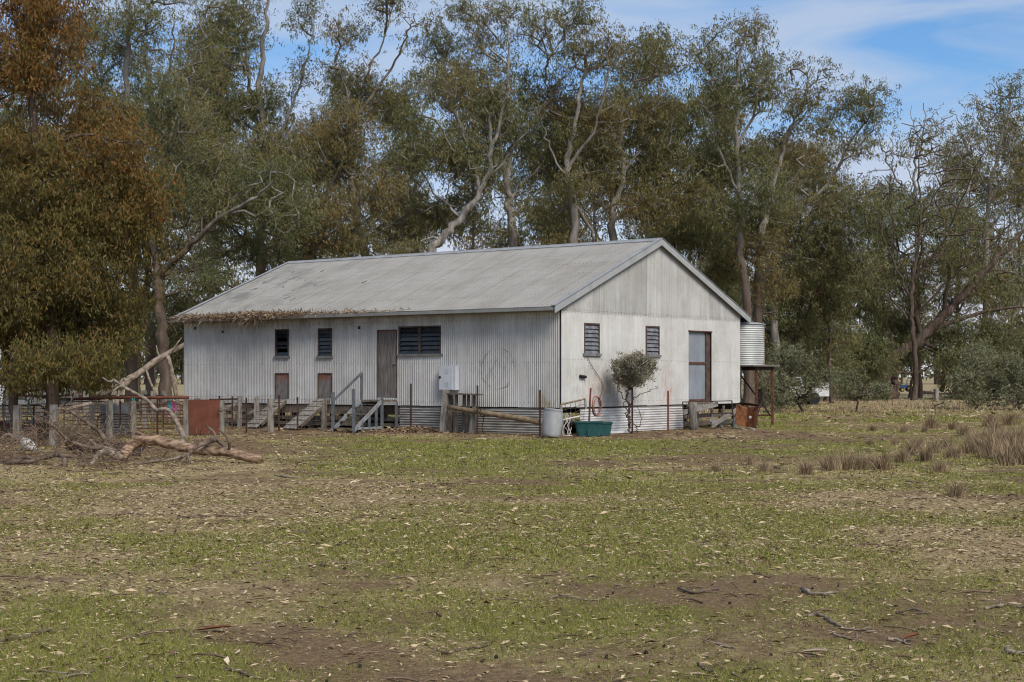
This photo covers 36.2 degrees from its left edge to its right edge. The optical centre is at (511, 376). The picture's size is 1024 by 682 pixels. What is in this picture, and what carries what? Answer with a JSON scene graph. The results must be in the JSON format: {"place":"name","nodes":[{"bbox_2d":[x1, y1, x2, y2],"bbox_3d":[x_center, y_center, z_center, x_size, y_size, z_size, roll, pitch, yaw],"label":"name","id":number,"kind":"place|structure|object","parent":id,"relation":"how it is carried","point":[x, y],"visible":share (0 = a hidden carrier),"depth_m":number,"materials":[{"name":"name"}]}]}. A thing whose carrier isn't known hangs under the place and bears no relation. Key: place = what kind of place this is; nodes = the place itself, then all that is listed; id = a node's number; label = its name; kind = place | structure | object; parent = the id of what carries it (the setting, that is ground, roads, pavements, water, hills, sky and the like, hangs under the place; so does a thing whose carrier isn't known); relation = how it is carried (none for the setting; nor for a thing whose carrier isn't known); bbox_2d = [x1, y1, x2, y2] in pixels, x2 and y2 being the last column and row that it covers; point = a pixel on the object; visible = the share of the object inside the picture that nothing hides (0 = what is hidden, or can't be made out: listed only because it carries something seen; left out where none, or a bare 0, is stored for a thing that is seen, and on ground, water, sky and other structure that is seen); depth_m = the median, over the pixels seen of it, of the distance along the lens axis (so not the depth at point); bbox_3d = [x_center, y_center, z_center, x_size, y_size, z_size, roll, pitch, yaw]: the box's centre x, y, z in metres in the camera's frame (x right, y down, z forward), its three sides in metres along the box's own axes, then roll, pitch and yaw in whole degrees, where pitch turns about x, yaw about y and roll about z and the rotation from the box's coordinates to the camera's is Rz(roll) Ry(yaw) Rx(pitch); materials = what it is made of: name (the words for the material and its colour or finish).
{"place":"outdoors","nodes":[
{"label":"outdoors","id":0,"kind":"place"},
{"bbox_2d":[0,377,1023,681],"bbox_3d":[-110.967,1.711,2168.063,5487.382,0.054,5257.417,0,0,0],"label":"ground","id":1,"kind":"structure","parent":0,"point":[312,653],"depth_m":13.07,"materials":[{"name":"soil"}]},
{"bbox_2d":[0,90,75,294],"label":"gum tree","id":2,"kind":"object","parent":1,"relation":"on","point":[3,114],"visible":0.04,"depth_m":118.18,"materials":[{"name":"green plant"}]},
{"bbox_2d":[0,433,83,466],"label":"fallen branch","id":3,"kind":"object","parent":1,"relation":"on","point":[64,457],"visible":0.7,"depth_m":30.43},
{"bbox_2d":[0,157,90,416],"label":"gum tree","id":4,"kind":"object","parent":1,"relation":"on","point":[18,271],"visible":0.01,"depth_m":66.28,"materials":[{"name":"green plant"}]},
{"bbox_2d":[8,0,142,389],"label":"gum tree","id":5,"kind":"object","parent":1,"relation":"on","point":[88,13],"visible":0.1,"depth_m":111.64,"materials":[{"name":"green plant"}]},
{"bbox_2d":[6,390,167,420],"bbox_3d":[-16.115,1.150,59.228,6.485,1.203,2.561,0,0,-45],"label":"yard fence","id":6,"kind":"object","parent":1,"relation":"on","point":[153,393],"visible":0.3,"depth_m":59.90,"materials":[{"name":"metal"}]},
{"bbox_2d":[0,0,187,440],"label":"gum tree","id":7,"kind":"object","parent":1,"relation":"on","point":[49,301],"visible":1,"depth_m":41.67,"materials":[{"name":"green plant"}]},
{"bbox_2d":[3,399,188,445],"bbox_3d":[-11.652,1.189,42.106,3.046,1.126,6.721,0,0,18],"label":"yard fence","id":8,"kind":"object","parent":1,"relation":"on","point":[17,410],"visible":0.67,"depth_m":41.99,"materials":[{"name":"wood"}]},
{"bbox_2d":[68,314,150,400],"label":"gum tree","id":9,"kind":"object","parent":1,"relation":"on","point":[139,364],"visible":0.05,"depth_m":83.89,"materials":[{"name":"green plant"}]},
{"bbox_2d":[101,405,129,433],"bbox_3d":[-11.711,1.270,46.278,0.860,0.860,0.860,0,0,0],"label":"feed drum","id":10,"kind":"object","parent":1,"relation":"on","point":[124,408],"visible":0.5,"depth_m":45.95,"materials":[{"name":"blue metal"}]},
{"bbox_2d":[0,389,237,473],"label":"twig tangle","id":11,"kind":"object","parent":1,"relation":"on","point":[36,439],"visible":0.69,"depth_m":31.49,"materials":[{"name":"wood"}]},
{"bbox_2d":[85,38,184,393],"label":"gum tree","id":12,"kind":"object","parent":1,"relation":"on","point":[142,71],"visible":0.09,"depth_m":123.12,"materials":[{"name":"green plant"}]},
{"bbox_2d":[96,337,183,400],"bbox_3d":[-14.354,-0.246,62.268,4.067,2.738,1.902,0,0,-30],"label":"fallen tree","id":13,"kind":"object","parent":1,"relation":"on","point":[140,372],"visible":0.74,"depth_m":62.73,"materials":[{"name":"wood"}]},
{"bbox_2d":[44,377,262,465],"bbox_3d":[-7.482,0.906,30.918,4.574,1.802,2.666,0,0,32],"label":"fallen branch","id":14,"kind":"object","parent":1,"relation":"on","point":[133,443],"visible":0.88,"depth_m":31.33,"materials":[{"name":"wood"}]},
{"bbox_2d":[89,154,221,409],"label":"gum tree","id":15,"kind":"object","parent":1,"relation":"on","point":[150,332],"visible":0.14,"depth_m":71.57,"materials":[{"name":"green plant"}]},
{"bbox_2d":[136,403,182,428],"bbox_3d":[-10.663,1.247,47.500,1.517,0.867,0.044,0,0,0],"label":"sheep hurdle","id":16,"kind":"object","parent":1,"relation":"on","point":[158,414],"visible":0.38,"depth_m":47.49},
{"bbox_2d":[61,0,263,412],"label":"gum tree","id":17,"kind":"object","parent":1,"relation":"on","point":[120,49],"visible":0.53,"depth_m":73.68,"materials":[{"name":"green plant"}]},
{"bbox_2d":[141,289,216,387],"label":"gum tree","id":18,"kind":"object","parent":1,"relation":"on","point":[175,360],"visible":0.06,"depth_m":85.56,"materials":[{"name":"green plant"}]},
{"bbox_2d":[90,396,299,431],"bbox_3d":[-10.068,1.191,50.874,2.263,1.122,7.474,0,0,34],"label":"yard fence","id":19,"kind":"object","parent":1,"relation":"on","point":[231,415],"visible":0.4,"depth_m":51.65,"materials":[{"name":"metal"}]},
{"bbox_2d":[188,399,223,434],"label":"panel gate","id":20,"kind":"structure","parent":1,"relation":"on","point":[211,411],"depth_m":45.01,"materials":[{"name":"metal"}]},
{"bbox_2d":[67,396,188,400],"bbox_3d":[-11.094,0.629,45.376,3.642,0.149,0.241,0,0,6],"label":"pipe rail","id":21,"kind":"object","parent":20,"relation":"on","point":[133,397],"visible":1,"depth_m":45.41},
{"bbox_2d":[157,6,266,300],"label":"gum tree","id":22,"kind":"object","parent":1,"relation":"on","point":[187,55],"visible":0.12,"depth_m":117.74,"materials":[{"name":"green plant"}]},
{"bbox_2d":[116,62,329,415],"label":"gum tree","id":23,"kind":"object","parent":1,"relation":"on","point":[262,211],"visible":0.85,"depth_m":67.36,"materials":[{"name":"green plant"}]},
{"bbox_2d":[172,0,333,276],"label":"gum tree","id":24,"kind":"object","parent":1,"relation":"on","point":[248,99],"visible":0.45,"depth_m":79.64,"materials":[{"name":"green plant"}]},
{"bbox_2d":[244,399,286,427],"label":"sheep ramp","id":25,"kind":"structure","parent":1,"relation":"on","point":[263,414],"depth_m":51.71,"materials":[{"name":"grey wood"}]},
{"bbox_2d":[220,395,329,434],"bbox_3d":[-7.251,1.166,47.861,4.781,1.172,1.834,0,0,-40],"label":"yard fence","id":26,"kind":"object","parent":1,"relation":"on","point":[322,415],"visible":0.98,"depth_m":48.06,"materials":[{"name":"wood"}]},
{"bbox_2d":[225,114,347,289],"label":"gum tree","id":27,"kind":"object","parent":1,"relation":"on","point":[311,188],"visible":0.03,"depth_m":109.80,"materials":[{"name":"green plant"}]},
{"bbox_2d":[283,398,330,428],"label":"sheep ramp","id":28,"kind":"structure","parent":1,"relation":"on","point":[314,408],"depth_m":50.37,"materials":[{"name":"grey wood"}]},
{"bbox_2d":[254,79,411,266],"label":"gum tree","id":29,"kind":"object","parent":1,"relation":"on","point":[327,150],"visible":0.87,"depth_m":75.38,"materials":[{"name":"green plant"}]},
{"bbox_2d":[308,65,380,257],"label":"gum tree","id":30,"kind":"object","parent":1,"relation":"on","point":[334,105],"visible":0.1,"depth_m":119.82,"materials":[{"name":"green plant"}]},
{"bbox_2d":[331,372,397,432],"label":"steps","id":31,"kind":"structure","parent":1,"relation":"on","point":[381,403],"depth_m":48.42,"materials":[{"name":"wood"}]},
{"bbox_2d":[312,0,440,256],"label":"gum tree","id":32,"kind":"object","parent":1,"relation":"on","point":[365,91],"visible":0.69,"depth_m":81.96,"materials":[{"name":"green plant"}]},
{"bbox_2d":[351,63,457,255],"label":"gum tree","id":33,"kind":"object","parent":1,"relation":"on","point":[393,133],"visible":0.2,"depth_m":114.93,"materials":[{"name":"green plant"}]},
{"bbox_2d":[335,424,484,433],"bbox_3d":[-2.850,1.632,47.859,5.774,0.504,2.163,0,0,15],"label":"bark heap","id":34,"kind":"object","parent":1,"relation":"on","point":[409,429],"visible":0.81,"depth_m":47.67,"materials":[{"name":"brown plant"}]},
{"bbox_2d":[370,0,545,255],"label":"gum tree","id":35,"kind":"object","parent":1,"relation":"on","point":[462,158],"visible":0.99,"depth_m":77.98,"materials":[{"name":"green plant"}]},
{"bbox_2d":[168,238,750,435],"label":"woolshed","id":36,"kind":"structure","parent":1,"relation":"on","point":[511,330],"depth_m":49.93,"materials":[{"name":"metal"}]},
{"bbox_2d":[273,329,289,357],"bbox_3d":[-7.672,-1.095,52.310,0.732,0.972,0.119,0,0,37],"label":"window","id":37,"kind":"structure","parent":36,"relation":"in","point":[279,333],"depth_m":52.34,"materials":[{"name":"black glass"}]},
{"bbox_2d":[275,373,288,398],"bbox_3d":[-7.657,0.315,52.347,0.652,0.865,0.095,0,0,37],"label":"door","id":38,"kind":"structure","parent":36,"relation":"in","point":[281,379],"depth_m":52.31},
{"bbox_2d":[316,328,332,357],"bbox_3d":[-6.094,-1.084,51.110,0.717,0.983,0.115,0,0,38],"label":"window","id":39,"kind":"structure","parent":36,"relation":"in","point":[324,334],"depth_m":51.11,"materials":[{"name":"black glass"}]},
{"bbox_2d":[318,373,331,397],"bbox_3d":[-6.075,0.297,51.127,0.637,0.824,0.095,0,0,38],"label":"door","id":40,"kind":"structure","parent":36,"relation":"in","point":[324,379],"depth_m":51.13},
{"bbox_2d":[377,330,396,397],"bbox_3d":[-3.922,-0.404,49.455,0.826,2.140,0.120,0,0,37],"label":"door","id":41,"kind":"structure","parent":36,"relation":"in","point":[386,339],"depth_m":49.47,"materials":[{"name":"wood"}]},
{"bbox_2d":[396,325,442,355],"bbox_3d":[-2.863,-1.099,48.628,1.822,0.938,0.115,0,0,37],"label":"window","id":42,"kind":"structure","parent":36,"relation":"in","point":[412,340],"depth_m":48.61,"materials":[{"name":"glass"}]},
{"bbox_2d":[439,366,458,389],"bbox_3d":[-1.926,0.040,47.742,0.634,0.740,0.245,0,0,37],"label":"meter cabinet","id":43,"kind":"object","parent":36,"relation":"attached to","point":[448,377],"visible":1,"depth_m":47.61,"materials":[{"name":"white metal"}]},
{"bbox_2d":[583,323,601,355],"bbox_3d":[2.370,-1.099,46.596,0.115,0.979,0.900,0,0,38],"label":"window","id":44,"kind":"structure","parent":36,"relation":"in","point":[591,330],"depth_m":46.61,"materials":[{"name":"grey glass"}]},
{"bbox_2d":[645,326,661,356],"bbox_3d":[4.417,-1.099,49.276,0.115,0.980,0.865,0,0,37],"label":"window","id":45,"kind":"structure","parent":36,"relation":"in","point":[652,333],"depth_m":49.29,"materials":[{"name":"grey glass"}]},
{"bbox_2d":[687,330,712,406],"bbox_3d":[6.131,-0.271,51.583,0.195,2.505,1.636,0,0,37],"label":"sliding door","id":46,"kind":"structure","parent":36,"relation":"in","point":[699,341],"depth_m":51.69,"materials":[{"name":"metal"}]},
{"bbox_2d":[439,389,483,433],"bbox_3d":[-1.510,1.051,47.131,1.514,1.321,0.450,0,0,38],"label":"timber rack","id":47,"kind":"object","parent":1,"relation":"on","point":[447,396],"visible":0.97,"depth_m":47.32,"materials":[{"name":"wood"}]},
{"bbox_2d":[447,405,541,424],"bbox_3d":[-0.502,1.129,46.054,3.600,0.563,0.180,0,0,38],"label":"timber pole","id":48,"kind":"object","parent":47,"relation":"on","point":[503,415],"visible":0.95,"depth_m":45.90,"materials":[{"name":"brown wood"}]},
{"bbox_2d":[422,48,539,249],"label":"gum tree","id":49,"kind":"object","parent":1,"relation":"on","point":[489,188],"visible":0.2,"depth_m":121.08,"materials":[{"name":"green plant"}]},
{"bbox_2d":[0,431,1023,681],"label":"twigs","id":50,"kind":"object","parent":1,"relation":"on","point":[464,435],"visible":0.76,"depth_m":21.57,"materials":[{"name":"wood"}]},
{"bbox_2d":[0,423,1023,483],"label":"leaf litter","id":51,"kind":"object","parent":1,"relation":"on","point":[345,459],"visible":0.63,"depth_m":31.24,"materials":[{"name":"plant"}]},
{"bbox_2d":[0,397,1023,423],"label":"dry grass","id":52,"kind":"structure","parent":1,"relation":"on","point":[851,402],"depth_m":79.18,"materials":[{"name":"plant"}]},
{"bbox_2d":[0,480,1023,681],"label":"leaf litter","id":53,"kind":"object","parent":1,"relation":"on","point":[286,599],"visible":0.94,"depth_m":15.64,"materials":[{"name":"plant"}]},
{"bbox_2d":[5,454,1023,681],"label":"sheep dung","id":54,"kind":"object","parent":1,"relation":"on","point":[496,656],"visible":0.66,"depth_m":13.92,"materials":[{"name":"black"}]},
{"bbox_2d":[454,0,605,249],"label":"gum tree","id":55,"kind":"object","parent":1,"relation":"on","point":[512,234],"visible":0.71,"depth_m":80.85,"materials":[{"name":"green plant"}]},
{"bbox_2d":[505,84,598,245],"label":"gum tree","id":56,"kind":"object","parent":1,"relation":"on","point":[552,231],"visible":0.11,"depth_m":117.12,"materials":[{"name":"green plant"}]},
{"bbox_2d":[541,408,562,437],"bbox_3d":[1.116,1.288,43.626,0.570,0.790,0.570,7,-2,0],"label":"plastic barrel","id":57,"kind":"object","parent":1,"relation":"on","point":[552,419],"visible":1,"depth_m":43.40,"materials":[{"name":"plastic"}]},
{"bbox_2d":[121,307,1023,384],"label":"distant woodland","id":58,"kind":"object","parent":1,"relation":"on","point":[926,372],"depth_m":342.16,"materials":[{"name":"green plant"}]},
{"bbox_2d":[559,398,586,435],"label":"wire gate","id":59,"kind":"structure","parent":1,"relation":"on","point":[575,401],"depth_m":44.84,"materials":[{"name":"metal"}]},
{"bbox_2d":[510,14,656,245],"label":"gum tree","id":60,"kind":"object","parent":1,"relation":"on","point":[603,116],"visible":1,"depth_m":79.03,"materials":[{"name":"green plant"}]},
{"bbox_2d":[574,421,603,436],"bbox_3d":[2.184,1.484,44.600,0.854,0.432,0.561,0,0,4],"label":"feed tub","id":61,"kind":"object","parent":1,"relation":"on","point":[588,428],"visible":1,"depth_m":44.36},
{"bbox_2d":[532,92,658,245],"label":"gum tree","id":62,"kind":"object","parent":1,"relation":"on","point":[583,230],"visible":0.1,"depth_m":111.44,"materials":[{"name":"green plant"}]},
{"bbox_2d":[606,349,660,433],"bbox_3d":[3.652,0.537,46.647,1.685,2.761,3.313,0,0,0],"label":"tree","id":63,"kind":"object","parent":1,"relation":"on","point":[637,368],"visible":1,"depth_m":46.16,"materials":[{"name":"green plant"}]},
{"bbox_2d":[566,25,722,240],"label":"gum tree","id":64,"kind":"object","parent":1,"relation":"on","point":[652,176],"visible":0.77,"depth_m":82.82,"materials":[{"name":"green plant"}]},
{"bbox_2d":[607,19,690,239],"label":"gum tree","id":65,"kind":"object","parent":1,"relation":"on","point":[639,90],"visible":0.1,"depth_m":119.67,"materials":[{"name":"green plant"}]},
{"bbox_2d":[621,76,745,294],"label":"gum tree","id":66,"kind":"object","parent":1,"relation":"on","point":[694,108],"visible":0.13,"depth_m":114.83,"materials":[{"name":"green plant"}]},
{"bbox_2d":[689,402,697,429],"bbox_3d":[5.766,1.282,49.903,0.295,0.953,0.298,0,0,38],"label":"stump post","id":67,"kind":"object","parent":1,"relation":"on","point":[693,422],"visible":0.85,"depth_m":49.80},
{"bbox_2d":[695,246,753,308],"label":"gum tree","id":68,"kind":"object","parent":1,"relation":"on","point":[732,292],"visible":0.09,"depth_m":103.61,"materials":[{"name":"green plant"}]},
{"bbox_2d":[648,195,803,377],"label":"gum tree","id":69,"kind":"object","parent":1,"relation":"on","point":[716,272],"visible":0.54,"depth_m":89.02,"materials":[{"name":"green plant"}]},
{"bbox_2d":[693,82,767,321],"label":"gum tree","id":70,"kind":"object","parent":1,"relation":"on","point":[742,116],"visible":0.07,"depth_m":123.44,"materials":[{"name":"green plant"}]},
{"bbox_2d":[669,5,805,406],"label":"gum tree","id":71,"kind":"object","parent":1,"relation":"on","point":[720,93],"visible":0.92,"depth_m":83.57,"materials":[{"name":"green plant"}]},
{"bbox_2d":[735,402,758,427],"bbox_3d":[7.630,1.250,50.922,0.806,0.865,0.459,0,0,0],"label":"rusty box","id":72,"kind":"object","parent":1,"relation":"on","point":[746,416],"visible":1,"depth_m":50.97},
{"bbox_2d":[718,365,779,425],"bbox_3d":[8.107,0.647,54.775,1.780,2.105,1.920,0,0,37],"label":"tank stand","id":73,"kind":"object","parent":1,"relation":"on","point":[756,368],"visible":0.48,"depth_m":54.77,"materials":[{"name":"metal"}]},
{"bbox_2d":[740,322,765,405],"bbox_3d":[8.063,-0.148,54.734,1.575,3.499,1.575,0,0,-30],"label":"rain tank","id":74,"kind":"object","parent":73,"relation":"on","point":[752,343],"visible":0.59,"depth_m":54.02,"materials":[{"name":"metal"}]},
{"bbox_2d":[743,129,819,318],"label":"gum tree","id":75,"kind":"object","parent":1,"relation":"on","point":[786,197],"visible":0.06,"depth_m":125.05,"materials":[{"name":"green plant"}]},
{"bbox_2d":[719,49,849,407],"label":"gum tree","id":76,"kind":"object","parent":1,"relation":"on","point":[761,246],"visible":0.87,"depth_m":85.69,"materials":[{"name":"green plant"}]},
{"bbox_2d":[750,337,840,411],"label":"shrub","id":77,"kind":"object","parent":1,"relation":"on","point":[785,360],"visible":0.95,"depth_m":74.13,"materials":[{"name":"green plant"}]},
{"bbox_2d":[740,242,889,404],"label":"gum tree","id":78,"kind":"object","parent":1,"relation":"on","point":[803,329],"visible":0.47,"depth_m":95.65,"materials":[{"name":"green plant"}]},
{"bbox_2d":[736,70,904,405],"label":"gum tree","id":79,"kind":"object","parent":1,"relation":"on","point":[834,232],"visible":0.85,"depth_m":90.93,"materials":[{"name":"green plant"}]},
{"bbox_2d":[811,446,843,470],"bbox_3d":[5.710,1.484,28.357,0.699,0.465,0.784,-8,-11,2],"label":"grass tussock","id":80,"kind":"object","parent":1,"relation":"on","point":[828,464],"depth_m":28.31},
{"bbox_2d":[800,131,859,396],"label":"gum tree","id":81,"kind":"object","parent":1,"relation":"on","point":[832,157],"visible":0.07,"depth_m":132.90,"materials":[{"name":"green plant"}]},
{"bbox_2d":[795,295,878,400],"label":"gum tree","id":82,"kind":"object","parent":1,"relation":"on","point":[849,360],"visible":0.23,"depth_m":107.80,"materials":[{"name":"green plant"}]},
{"bbox_2d":[829,442,862,470],"bbox_3d":[6.088,1.462,28.670,0.866,0.525,0.818,9,14,29],"label":"grass tussock","id":83,"kind":"object","parent":1,"relation":"on","point":[846,462],"depth_m":28.64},
{"bbox_2d":[830,363,894,411],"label":"shrub","id":84,"kind":"object","parent":1,"relation":"on","point":[850,384],"visible":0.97,"depth_m":75.86,"materials":[{"name":"green plant"}]},
{"bbox_2d":[821,321,909,400],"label":"bush","id":85,"kind":"object","parent":1,"relation":"on","point":[878,352],"visible":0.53,"depth_m":110.23,"materials":[{"name":"green plant"}]},
{"bbox_2d":[846,177,908,345],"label":"gum tree","id":86,"kind":"object","parent":1,"relation":"on","point":[886,220],"visible":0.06,"depth_m":139.43,"materials":[{"name":"green plant"}]},
{"bbox_2d":[860,446,898,470],"bbox_3d":[6.739,1.516,28.612,0.877,0.462,0.821,-9,9,17],"label":"grass tussock","id":87,"kind":"object","parent":1,"relation":"on","point":[882,464],"depth_m":28.66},
{"bbox_2d":[860,272,943,397],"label":"gum tree","id":88,"kind":"object","parent":1,"relation":"on","point":[899,326],"visible":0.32,"depth_m":125.31,"materials":[{"name":"green plant"}]},
{"bbox_2d":[806,192,1023,398],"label":"gum tree","id":89,"kind":"object","parent":1,"relation":"on","point":[930,328],"visible":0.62,"depth_m":117.69,"materials":[{"name":"green plant"}]},
{"bbox_2d":[840,102,994,397],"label":"gum tree","id":90,"kind":"object","parent":1,"relation":"on","point":[905,193],"visible":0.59,"depth_m":123.72,"materials":[{"name":"green plant"}]},
{"bbox_2d":[825,122,1018,400],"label":"bare gum","id":91,"kind":"object","parent":1,"relation":"on","point":[910,320],"visible":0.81,"depth_m":111.92,"materials":[{"name":"green plant"}]},
{"bbox_2d":[912,441,939,461],"bbox_3d":[8.294,1.479,31.537,0.689,0.485,0.794,-4,4,20],"label":"grass tussock","id":92,"kind":"object","parent":1,"relation":"on","point":[926,454],"depth_m":31.50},
{"bbox_2d":[941,474,974,497],"bbox_3d":[6.327,1.553,22.200,0.626,0.318,0.586,11,3,32],"label":"grass tussock","id":93,"kind":"object","parent":1,"relation":"on","point":[958,490],"depth_m":22.12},
{"bbox_2d":[921,315,1006,399],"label":"bush","id":94,"kind":"object","parent":1,"relation":"on","point":[950,363],"visible":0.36,"depth_m":115.81,"materials":[{"name":"green plant"}]},
{"bbox_2d":[921,137,1008,394],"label":"gum tree","id":95,"kind":"object","parent":1,"relation":"on","point":[958,309],"visible":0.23,"depth_m":135.92,"materials":[{"name":"green plant"}]},
{"bbox_2d":[934,69,1023,392],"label":"gum tree","id":96,"kind":"object","parent":1,"relation":"on","point":[1011,190],"visible":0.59,"depth_m":127.92,"materials":[{"name":"green plant"}]},
{"bbox_2d":[942,339,1020,408],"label":"shrub","id":97,"kind":"object","parent":1,"relation":"on","point":[975,359],"visible":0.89,"depth_m":81.81,"materials":[{"name":"green plant"}]},
{"bbox_2d":[964,308,1023,398],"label":"gum tree","id":98,"kind":"object","parent":1,"relation":"on","point":[1005,334],"visible":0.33,"depth_m":118.25,"materials":[{"name":"green plant"}]},
{"bbox_2d":[968,425,1022,458],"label":"grass tussock","id":99,"kind":"object","parent":1,"relation":"on","point":[989,455],"depth_m":32.52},
{"bbox_2d":[970,104,1023,349],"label":"gum tree","id":100,"kind":"object","parent":1,"relation":"on","point":[1015,224],"visible":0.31,"depth_m":139.47,"materials":[{"name":"green plant"}]},
{"bbox_2d":[980,438,1022,465],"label":"grass tussock","id":101,"kind":"object","parent":1,"relation":"on","point":[1005,459],"depth_m":30.12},
{"bbox_2d":[984,343,1023,409],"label":"shrub","id":102,"kind":"object","parent":1,"relation":"on","point":[1014,372],"visible":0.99,"depth_m":79.94,"materials":[{"name":"green plant"}]},
{"bbox_2d":[986,73,1023,396],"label":"gum tree","id":103,"kind":"object","parent":1,"relation":"on","point":[1020,323],"visible":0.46,"depth_m":129.63,"materials":[{"name":"green plant"}]},
{"bbox_2d":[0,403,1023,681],"bbox_3d":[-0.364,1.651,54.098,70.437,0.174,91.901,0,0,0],"label":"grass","id":104,"kind":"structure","parent":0,"point":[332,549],"depth_m":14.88,"materials":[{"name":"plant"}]},
{"bbox_2d":[0,405,1023,423],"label":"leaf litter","id":105,"kind":"object","parent":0,"point":[835,414],"visible":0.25,"depth_m":69.20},
{"bbox_2d":[0,0,1023,376],"label":"sky","id":106,"kind":"structure","parent":0,"point":[938,52],"materials":[{"name":"blue"}]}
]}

